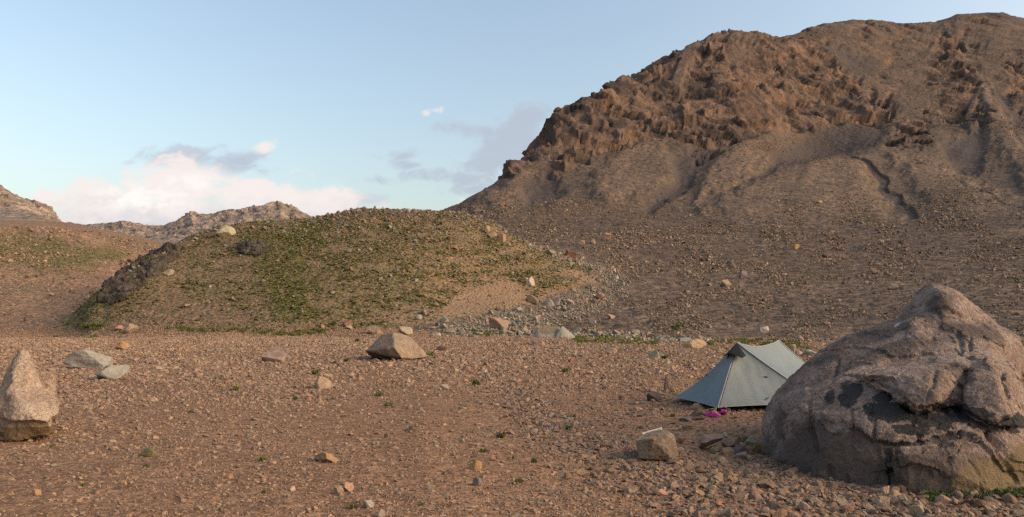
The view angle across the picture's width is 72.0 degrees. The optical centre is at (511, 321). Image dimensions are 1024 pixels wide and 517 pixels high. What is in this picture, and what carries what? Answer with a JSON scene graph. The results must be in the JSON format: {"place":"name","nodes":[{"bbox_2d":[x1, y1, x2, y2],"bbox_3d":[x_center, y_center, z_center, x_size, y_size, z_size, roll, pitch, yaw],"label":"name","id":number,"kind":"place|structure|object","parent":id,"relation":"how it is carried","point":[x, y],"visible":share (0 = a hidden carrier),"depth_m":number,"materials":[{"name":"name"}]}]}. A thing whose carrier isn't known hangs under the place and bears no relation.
{"place":"outdoors","nodes":[
{"label":"outdoors","id":0,"kind":"place"},
{"bbox_2d":[0,220,164,329],"bbox_3d":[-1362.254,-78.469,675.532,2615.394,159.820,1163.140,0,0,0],"label":"slope","id":1,"kind":"structure","parent":0,"point":[38,308],"depth_m":174.66,"materials":[{"name":"soil"}]},
{"bbox_2d":[0,225,161,331],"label":"slope rubble","id":2,"kind":"object","parent":1,"relation":"on","point":[147,246],"visible":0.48,"depth_m":199.53,"materials":[{"name":"stone"}]},
{"bbox_2d":[0,219,336,334],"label":"ground cover","id":3,"kind":"object","parent":1,"relation":"on","point":[267,274],"visible":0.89,"depth_m":126.81,"materials":[{"name":"plant"}]},
{"bbox_2d":[0,185,314,243],"bbox_3d":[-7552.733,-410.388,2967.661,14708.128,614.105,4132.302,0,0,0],"label":"distant mountains","id":4,"kind":"structure","parent":0,"point":[14,206],"depth_m":2556.41,"materials":[{"name":"stone"}]},
{"bbox_2d":[77,209,599,331],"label":"hill","id":5,"kind":"structure","parent":0,"point":[511,297],"depth_m":112.08,"materials":[{"name":"soil"}]},
{"bbox_2d":[96,242,184,304],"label":"rock outcrop","id":6,"kind":"object","parent":5,"relation":"on","point":[152,267],"visible":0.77,"depth_m":109.38,"materials":[{"name":"stone"}]},
{"bbox_2d":[163,269,174,275],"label":"rock","id":7,"kind":"object","parent":5,"relation":"on","point":[168,272],"visible":0.99,"depth_m":110.13,"materials":[{"name":"stone"}]},
{"bbox_2d":[216,225,235,236],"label":"rock","id":8,"kind":"object","parent":5,"relation":"on","point":[225,230],"visible":1,"depth_m":132.48,"materials":[{"name":"stone"}]},
{"bbox_2d":[236,239,271,255],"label":"rock outcrop","id":9,"kind":"object","parent":5,"relation":"on","point":[260,247],"visible":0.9,"depth_m":122.94,"materials":[{"name":"stone"}]},
{"bbox_2d":[78,209,596,329],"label":"cushion plants","id":10,"kind":"object","parent":5,"relation":"on","point":[340,279],"visible":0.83,"depth_m":117.63,"materials":[{"name":"plant"}]},
{"bbox_2d":[79,206,599,329],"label":"hill rubble","id":11,"kind":"object","parent":5,"relation":"on","point":[363,214],"visible":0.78,"depth_m":134.00,"materials":[{"name":"stone"}]},
{"bbox_2d":[488,232,497,238],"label":"rock","id":12,"kind":"object","parent":5,"relation":"on","point":[493,235],"visible":0.98,"depth_m":142.82,"materials":[{"name":"stone"}]},
{"bbox_2d":[489,316,509,328],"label":"rock","id":13,"kind":"object","parent":5,"relation":"on","point":[497,323],"visible":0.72,"depth_m":92.15,"materials":[{"name":"stone"}]},
{"bbox_2d":[526,276,534,285],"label":"rock","id":14,"kind":"object","parent":5,"relation":"on","point":[530,281],"visible":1,"depth_m":125.25,"materials":[{"name":"stone"}]},
{"bbox_2d":[526,295,538,304],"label":"rock","id":15,"kind":"object","parent":5,"relation":"on","point":[532,299],"visible":0.95,"depth_m":116.39,"materials":[{"name":"stone"}]},
{"bbox_2d":[564,250,576,258],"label":"rock","id":16,"kind":"object","parent":5,"relation":"on","point":[572,254],"visible":0.61,"depth_m":172.92,"materials":[{"name":"stone"}]},
{"bbox_2d":[416,240,726,342],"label":"creek stones","id":17,"kind":"object","parent":5,"relation":"on","point":[513,327],"visible":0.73,"depth_m":102.87,"materials":[{"name":"stone"}]},
{"bbox_2d":[0,307,1023,516],"bbox_3d":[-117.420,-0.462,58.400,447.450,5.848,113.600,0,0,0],"label":"ground","id":18,"kind":"structure","parent":0,"point":[10,503],"depth_m":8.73,"materials":[{"name":"gravel"}]},
{"bbox_2d":[0,350,59,441],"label":"boulder","id":19,"kind":"object","parent":18,"relation":"on","point":[29,405],"visible":1,"depth_m":9.40,"materials":[{"name":"stone"}]},
{"bbox_2d":[32,489,41,494],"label":"rock","id":20,"kind":"object","parent":18,"relation":"on","point":[36,491],"visible":1,"depth_m":6.49,"materials":[{"name":"stone"}]},
{"bbox_2d":[63,349,112,368],"bbox_3d":[-14.345,1.350,24.085,1.384,0.848,1.038,0,0,0],"label":"rock","id":21,"kind":"object","parent":18,"relation":"on","point":[85,358],"visible":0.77,"depth_m":23.62,"materials":[{"name":"stone"}]},
{"bbox_2d":[95,364,129,379],"bbox_3d":[-10.993,1.444,19.333,0.837,0.502,0.628,0,0,0],"label":"rock","id":22,"kind":"object","parent":18,"relation":"on","point":[115,372],"visible":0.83,"depth_m":19.20,"materials":[{"name":"stone"}]},
{"bbox_2d":[113,341,129,349],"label":"rock","id":23,"kind":"object","parent":18,"relation":"on","point":[120,345],"visible":0.81,"depth_m":39.54,"materials":[{"name":"stone"}]},
{"bbox_2d":[122,323,139,333],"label":"rock","id":24,"kind":"object","parent":18,"relation":"on","point":[129,327],"visible":0.88,"depth_m":87.16,"materials":[{"name":"stone"}]},
{"bbox_2d":[140,447,155,456],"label":"rock","id":25,"kind":"object","parent":18,"relation":"on","point":[149,452],"visible":0.99,"depth_m":8.32,"materials":[{"name":"stone"}]},
{"bbox_2d":[261,347,285,362],"bbox_3d":[-9.363,1.376,27.600,0.962,0.756,0.712,0,0,21],"label":"rock","id":26,"kind":"object","parent":18,"relation":"on","point":[275,354],"visible":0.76,"depth_m":27.48,"materials":[{"name":"stone"}]},
{"bbox_2d":[314,376,332,388],"bbox_3d":[-4.490,1.487,16.804,0.419,0.362,0.274,0,0,-31],"label":"rock","id":27,"kind":"object","parent":18,"relation":"on","point":[322,382],"visible":0.75,"depth_m":16.74,"materials":[{"name":"stone"}]},
{"bbox_2d":[314,453,337,462],"bbox_3d":[-2.108,1.558,8.047,0.315,0.131,0.167,0,0,41],"label":"rock","id":28,"kind":"object","parent":18,"relation":"on","point":[330,458],"visible":0.99,"depth_m":7.99,"materials":[{"name":"stone"}]},
{"bbox_2d":[334,485,343,493],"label":"rock","id":29,"kind":"object","parent":18,"relation":"on","point":[338,489],"visible":0.97,"depth_m":6.53,"materials":[{"name":"stone"}]},
{"bbox_2d":[343,482,353,491],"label":"rock","id":30,"kind":"object","parent":18,"relation":"on","point":[348,486],"visible":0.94,"depth_m":6.63,"materials":[{"name":"stone"}]},
{"bbox_2d":[362,500,373,507],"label":"rock","id":31,"kind":"object","parent":18,"relation":"on","point":[369,503],"visible":0.98,"depth_m":6.02,"materials":[{"name":"stone"}]},
{"bbox_2d":[367,325,382,334],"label":"rock","id":32,"kind":"object","parent":18,"relation":"on","point":[373,329],"visible":0.73,"depth_m":82.68,"materials":[{"name":"stone"}]},
{"bbox_2d":[377,509,385,516],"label":"rock","id":33,"kind":"object","parent":18,"relation":"on","point":[381,512],"visible":1,"depth_m":5.75,"materials":[{"name":"stone"}]},
{"bbox_2d":[365,333,426,359],"bbox_3d":[-4.728,1.133,29.110,2.524,1.357,3.000,0,0,0],"label":"boulder","id":34,"kind":"object","parent":18,"relation":"on","point":[395,346],"visible":0.77,"depth_m":28.37,"materials":[{"name":"stone"}]},
{"bbox_2d":[398,326,412,334],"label":"rock","id":35,"kind":"object","parent":18,"relation":"on","point":[405,330],"visible":0.88,"depth_m":82.68,"materials":[{"name":"stone"}]},
{"bbox_2d":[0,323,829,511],"bbox_3d":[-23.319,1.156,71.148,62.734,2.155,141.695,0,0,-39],"label":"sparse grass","id":36,"kind":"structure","parent":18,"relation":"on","point":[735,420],"depth_m":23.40,"materials":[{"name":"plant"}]},
{"bbox_2d":[80,323,810,348],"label":"grass","id":37,"kind":"structure","parent":18,"relation":"on","point":[282,332],"depth_m":79.01,"materials":[{"name":"plant"}]},
{"bbox_2d":[469,460,481,469],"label":"rock","id":38,"kind":"object","parent":18,"relation":"on","point":[476,464],"visible":0.86,"depth_m":7.59,"materials":[{"name":"stone"}]},
{"bbox_2d":[472,477,482,485],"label":"rock","id":39,"kind":"object","parent":18,"relation":"on","point":[477,481],"visible":0.94,"depth_m":6.85,"materials":[{"name":"stone"}]},
{"bbox_2d":[496,430,506,437],"bbox_3d":[-0.144,1.545,9.680,0.208,0.113,0.174,0,0,-17],"label":"grass tuft","id":40,"kind":"object","parent":18,"relation":"on","point":[502,434],"visible":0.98,"depth_m":9.65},
{"bbox_2d":[512,335,523,340],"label":"rock","id":41,"kind":"object","parent":18,"relation":"on","point":[519,337],"visible":0.74,"depth_m":58.12,"materials":[{"name":"stone"}]},
{"bbox_2d":[532,339,544,344],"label":"rock","id":42,"kind":"object","parent":18,"relation":"on","point":[538,341],"visible":0.78,"depth_m":47.01,"materials":[{"name":"stone"}]},
{"bbox_2d":[534,326,574,337],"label":"boulder","id":43,"kind":"object","parent":18,"relation":"on","point":[553,331],"visible":0.64,"depth_m":68.12,"materials":[{"name":"stone"}]},
{"bbox_2d":[576,467,584,475],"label":"stone","id":44,"kind":"object","parent":18,"relation":"on","point":[580,472],"visible":0.98,"depth_m":7.33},
{"bbox_2d":[604,467,617,472],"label":"stone","id":45,"kind":"object","parent":18,"relation":"on","point":[609,470],"visible":0.87,"depth_m":7.43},
{"bbox_2d":[649,350,659,357],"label":"rock","id":46,"kind":"object","parent":18,"relation":"on","point":[654,354],"visible":0.59,"depth_m":30.34,"materials":[{"name":"stone"}]},
{"bbox_2d":[647,391,661,401],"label":"rock","id":47,"kind":"object","parent":18,"relation":"on","point":[655,396],"visible":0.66,"depth_m":14.05,"materials":[{"name":"stone"}]},
{"bbox_2d":[653,489,668,495],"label":"stone","id":48,"kind":"object","parent":18,"relation":"on","point":[660,492],"visible":1,"depth_m":6.46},
{"bbox_2d":[664,376,669,391],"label":"rock","id":49,"kind":"object","parent":18,"relation":"on","point":[666,383],"visible":0.78,"depth_m":15.99,"materials":[{"name":"stone"}]},
{"bbox_2d":[679,416,691,421],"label":"rock","id":50,"kind":"object","parent":18,"relation":"on","point":[688,418],"visible":0.95,"depth_m":11.26,"materials":[{"name":"stone"}]},
{"bbox_2d":[681,424,692,429],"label":"rock","id":51,"kind":"object","parent":18,"relation":"on","point":[686,426],"visible":0.94,"depth_m":10.38,"materials":[{"name":"stone"}]},
{"bbox_2d":[683,463,695,469],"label":"stone","id":52,"kind":"object","parent":18,"relation":"on","point":[689,466],"visible":0.75,"depth_m":7.63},
{"bbox_2d":[682,339,706,347],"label":"rock","id":53,"kind":"object","parent":18,"relation":"on","point":[697,343],"visible":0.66,"depth_m":42.32,"materials":[{"name":"stone"}]},
{"bbox_2d":[691,408,704,415],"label":"rock","id":54,"kind":"object","parent":18,"relation":"on","point":[698,412],"visible":0.78,"depth_m":11.83,"materials":[{"name":"stone"}]},
{"bbox_2d":[690,403,705,409],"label":"rock","id":55,"kind":"object","parent":18,"relation":"on","point":[694,406],"visible":0.79,"depth_m":12.71,"materials":[{"name":"stone"}]},
{"bbox_2d":[698,434,722,448],"bbox_3d":[2.485,1.514,8.800,0.300,0.194,0.225,0,0,0],"label":"rock","id":56,"kind":"object","parent":18,"relation":"on","point":[705,440],"visible":0.98,"depth_m":8.76,"materials":[{"name":"stone"}]},
{"bbox_2d":[704,410,720,416],"bbox_3d":[3.340,1.536,11.752,0.273,0.090,0.106,2,0,14],"label":"clog","id":57,"kind":"object","parent":18,"relation":"on","point":[713,414],"visible":1,"depth_m":11.71,"materials":[{"name":"plastic"}]},
{"bbox_2d":[710,446,719,453],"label":"rock","id":58,"kind":"object","parent":18,"relation":"on","point":[714,449],"visible":0.94,"depth_m":8.53,"materials":[{"name":"stone"}]},
{"bbox_2d":[716,457,728,464],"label":"rock","id":59,"kind":"object","parent":18,"relation":"on","point":[722,460],"visible":0.8,"depth_m":7.93,"materials":[{"name":"stone"}]},
{"bbox_2d":[721,447,733,455],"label":"rock","id":60,"kind":"object","parent":18,"relation":"on","point":[728,451],"visible":1,"depth_m":8.42,"materials":[{"name":"stone"}]},
{"bbox_2d":[722,437,740,446],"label":"rock","id":61,"kind":"object","parent":18,"relation":"on","point":[731,442],"visible":0.93,"depth_m":8.69,"materials":[{"name":"stone"}]},
{"bbox_2d":[660,340,804,411],"bbox_3d":[4.806,0.999,14.091,4.240,1.262,3.266,0,0,-18],"label":"tent","id":62,"kind":"object","parent":18,"relation":"on","point":[738,375],"visible":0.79,"depth_m":12.86,"materials":[{"name":"fabric"}]},
{"bbox_2d":[733,444,749,453],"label":"rock","id":63,"kind":"object","parent":18,"relation":"on","point":[739,448],"visible":0.52,"depth_m":8.49,"materials":[{"name":"stone"}]},
{"bbox_2d":[735,451,747,458],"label":"rock","id":64,"kind":"object","parent":18,"relation":"on","point":[742,455],"visible":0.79,"depth_m":8.23,"materials":[{"name":"stone"}]},
{"bbox_2d":[745,438,757,445],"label":"rock","id":65,"kind":"object","parent":18,"relation":"on","point":[750,441],"visible":0.99,"depth_m":8.57,"materials":[{"name":"stone"}]},
{"bbox_2d":[486,382,1023,516],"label":"gravel patch","id":66,"kind":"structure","parent":18,"relation":"on","point":[682,481],"depth_m":7.25,"materials":[{"name":"gravel"}]},
{"bbox_2d":[636,430,678,460],"bbox_3d":[1.741,1.512,8.383,0.464,0.417,0.868,0,0,19],"label":"boulder","id":67,"kind":"object","parent":66,"relation":"on","point":[658,445],"visible":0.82,"depth_m":8.06,"materials":[{"name":"stone"}]},
{"bbox_2d":[675,508,688,513],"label":"stone","id":68,"kind":"object","parent":66,"relation":"on","point":[682,510],"visible":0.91,"depth_m":5.82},
{"bbox_2d":[735,492,748,500],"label":"stone","id":69,"kind":"object","parent":66,"relation":"on","point":[741,496],"visible":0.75,"depth_m":6.29,"materials":[{"name":"stone"}]},
{"bbox_2d":[783,470,797,478],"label":"stone","id":70,"kind":"object","parent":66,"relation":"on","point":[789,473],"visible":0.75,"depth_m":7.19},
{"bbox_2d":[787,511,802,516],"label":"stone","id":71,"kind":"object","parent":66,"relation":"on","point":[791,514],"visible":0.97,"depth_m":5.71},
{"bbox_2d":[796,501,809,510],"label":"rock","id":72,"kind":"object","parent":66,"relation":"on","point":[802,505],"visible":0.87,"depth_m":5.92,"materials":[{"name":"stone"}]},
{"bbox_2d":[817,508,830,514],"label":"stone","id":73,"kind":"object","parent":66,"relation":"on","point":[820,511],"visible":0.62,"depth_m":5.83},
{"bbox_2d":[836,498,848,505],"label":"stone","id":74,"kind":"object","parent":66,"relation":"on","point":[841,501],"visible":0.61,"depth_m":6.08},
{"bbox_2d":[844,492,857,498],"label":"stone","id":75,"kind":"object","parent":66,"relation":"on","point":[848,495],"visible":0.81,"depth_m":6.33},
{"bbox_2d":[861,503,876,509],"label":"stone","id":76,"kind":"object","parent":66,"relation":"on","point":[866,506],"visible":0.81,"depth_m":5.96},
{"bbox_2d":[880,486,888,494],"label":"rock","id":77,"kind":"object","parent":66,"relation":"on","point":[884,490],"visible":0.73,"depth_m":6.47,"materials":[{"name":"stone"}]},
{"bbox_2d":[888,495,899,504],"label":"stone","id":78,"kind":"object","parent":66,"relation":"on","point":[893,499],"visible":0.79,"depth_m":6.16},
{"bbox_2d":[889,490,900,497],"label":"stone","id":79,"kind":"object","parent":66,"relation":"on","point":[894,493],"visible":0.44,"depth_m":6.33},
{"bbox_2d":[897,495,907,500],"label":"stone","id":80,"kind":"object","parent":66,"relation":"on","point":[902,497],"visible":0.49,"depth_m":6.23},
{"bbox_2d":[951,490,962,497],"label":"stone","id":81,"kind":"object","parent":66,"relation":"on","point":[960,495],"visible":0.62,"depth_m":6.36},
{"bbox_2d":[984,505,997,515],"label":"stone","id":82,"kind":"object","parent":66,"relation":"on","point":[987,509],"visible":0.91,"depth_m":5.80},
{"bbox_2d":[752,443,761,452],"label":"rock","id":83,"kind":"object","parent":18,"relation":"on","point":[756,448],"visible":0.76,"depth_m":8.55,"materials":[{"name":"stone"}]},
{"bbox_2d":[762,510,775,516],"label":"stone","id":84,"kind":"object","parent":18,"relation":"on","point":[771,512],"visible":0.44,"depth_m":5.77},
{"bbox_2d":[765,482,773,488],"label":"stone","id":85,"kind":"object","parent":18,"relation":"on","point":[769,485],"visible":0.93,"depth_m":6.72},
{"bbox_2d":[765,501,780,509],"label":"stone","id":86,"kind":"object","parent":18,"relation":"on","point":[772,505],"visible":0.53,"depth_m":5.96,"materials":[{"name":"stone"}]},
{"bbox_2d":[772,509,786,516],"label":"stone","id":87,"kind":"object","parent":18,"relation":"on","point":[780,513],"visible":1,"depth_m":5.70,"materials":[{"name":"stone"}]},
{"bbox_2d":[786,344,795,352],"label":"rock","id":88,"kind":"object","parent":18,"relation":"on","point":[792,347],"visible":0.62,"depth_m":34.45,"materials":[{"name":"stone"}]},
{"bbox_2d":[801,350,815,354],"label":"rock","id":89,"kind":"object","parent":18,"relation":"on","point":[808,352],"visible":0.74,"depth_m":32.33,"materials":[{"name":"stone"}]},
{"bbox_2d":[805,497,823,503],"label":"stone","id":90,"kind":"object","parent":18,"relation":"on","point":[809,499],"visible":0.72,"depth_m":6.20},
{"bbox_2d":[841,505,853,512],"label":"stone","id":91,"kind":"object","parent":18,"relation":"on","point":[847,508],"visible":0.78,"depth_m":5.85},
{"bbox_2d":[878,496,889,504],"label":"stone","id":92,"kind":"object","parent":18,"relation":"on","point":[885,500],"visible":0.56,"depth_m":6.12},
{"bbox_2d":[878,507,891,512],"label":"stone","id":93,"kind":"object","parent":18,"relation":"on","point":[885,509],"visible":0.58,"depth_m":5.86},
{"bbox_2d":[761,284,1023,493],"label":"boulder","id":94,"kind":"object","parent":18,"relation":"on","point":[924,390],"visible":0.97,"depth_m":7.30,"materials":[{"name":"stone"}]},
{"bbox_2d":[890,485,906,492],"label":"stone","id":95,"kind":"object","parent":18,"relation":"on","point":[902,487],"visible":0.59,"depth_m":6.56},
{"bbox_2d":[909,505,923,512],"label":"rock","id":96,"kind":"object","parent":18,"relation":"on","point":[913,508],"visible":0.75,"depth_m":5.79,"materials":[{"name":"stone"}]},
{"bbox_2d":[935,494,951,503],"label":"rock","id":97,"kind":"object","parent":18,"relation":"on","point":[941,498],"visible":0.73,"depth_m":6.13,"materials":[{"name":"stone"}]},
{"bbox_2d":[921,485,1023,501],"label":"weeds","id":98,"kind":"object","parent":18,"relation":"on","point":[1011,490],"visible":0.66,"depth_m":6.41,"materials":[{"name":"green plant"}]},
{"bbox_2d":[974,499,985,507],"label":"stone","id":99,"kind":"object","parent":18,"relation":"on","point":[978,503],"visible":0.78,"depth_m":6.03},
{"bbox_2d":[984,496,1001,504],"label":"stone","id":100,"kind":"object","parent":18,"relation":"on","point":[989,499],"visible":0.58,"depth_m":6.16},
{"bbox_2d":[1004,494,1018,503],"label":"stone","id":101,"kind":"object","parent":18,"relation":"on","point":[1010,498],"visible":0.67,"depth_m":6.15,"materials":[{"name":"stone"}]},
{"bbox_2d":[1008,509,1023,515],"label":"stone","id":102,"kind":"object","parent":18,"relation":"on","point":[1017,511],"visible":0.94,"depth_m":5.81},
{"bbox_2d":[0,0,1023,224],"label":"sky","id":103,"kind":"structure","parent":0,"point":[150,112],"materials":[{"name":"blue"}]},
{"bbox_2d":[411,12,1023,341],"bbox_3d":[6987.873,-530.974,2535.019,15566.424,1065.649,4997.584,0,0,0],"label":"mountain","id":104,"kind":"structure","parent":0,"point":[781,89],"depth_m":415.97,"materials":[{"name":"stone"}]},
{"bbox_2d":[543,300,554,305],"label":"rock","id":105,"kind":"object","parent":104,"relation":"on","point":[548,303],"visible":0.95,"depth_m":116.51,"materials":[{"name":"stone"}]},
{"bbox_2d":[595,292,604,298],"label":"rock","id":106,"kind":"object","parent":104,"relation":"on","point":[599,295],"visible":0.84,"depth_m":128.46,"materials":[{"name":"stone"}]},
{"bbox_2d":[602,233,610,239],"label":"rock","id":107,"kind":"object","parent":104,"relation":"on","point":[605,236],"visible":0.79,"depth_m":221.94,"materials":[{"name":"stone"}]},
{"bbox_2d":[720,280,730,285],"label":"rock","id":108,"kind":"object","parent":104,"relation":"on","point":[725,283],"visible":0.9,"depth_m":137.43,"materials":[{"name":"stone"}]},
{"bbox_2d":[430,176,1023,345],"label":"scree rubble","id":109,"kind":"object","parent":104,"relation":"on","point":[708,261],"visible":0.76,"depth_m":168.55,"materials":[{"name":"stone"}]},
{"bbox_2d":[440,30,1023,230],"bbox_3d":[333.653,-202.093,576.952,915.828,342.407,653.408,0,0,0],"label":"talus rubble","id":110,"kind":"object","parent":104,"relation":"on","point":[873,85],"visible":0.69,"depth_m":391.08,"materials":[{"name":"stone"}]},
{"bbox_2d":[738,270,746,278],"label":"rock","id":111,"kind":"object","parent":104,"relation":"on","point":[742,274],"visible":0.91,"depth_m":147.86,"materials":[{"name":"stone"}]},
{"bbox_2d":[465,234,1023,333],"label":"sparse cushion plants","id":112,"kind":"object","parent":104,"relation":"on","point":[808,296],"visible":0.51,"depth_m":114.70,"materials":[{"name":"plant"}]},
{"bbox_2d":[760,326,768,333],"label":"rock","id":113,"kind":"object","parent":104,"relation":"on","point":[764,329],"visible":0.94,"depth_m":71.23,"materials":[{"name":"stone"}]},
{"bbox_2d":[887,284,898,289],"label":"rock","id":114,"kind":"object","parent":104,"relation":"on","point":[892,286],"visible":0.94,"depth_m":114.00,"materials":[{"name":"stone"}]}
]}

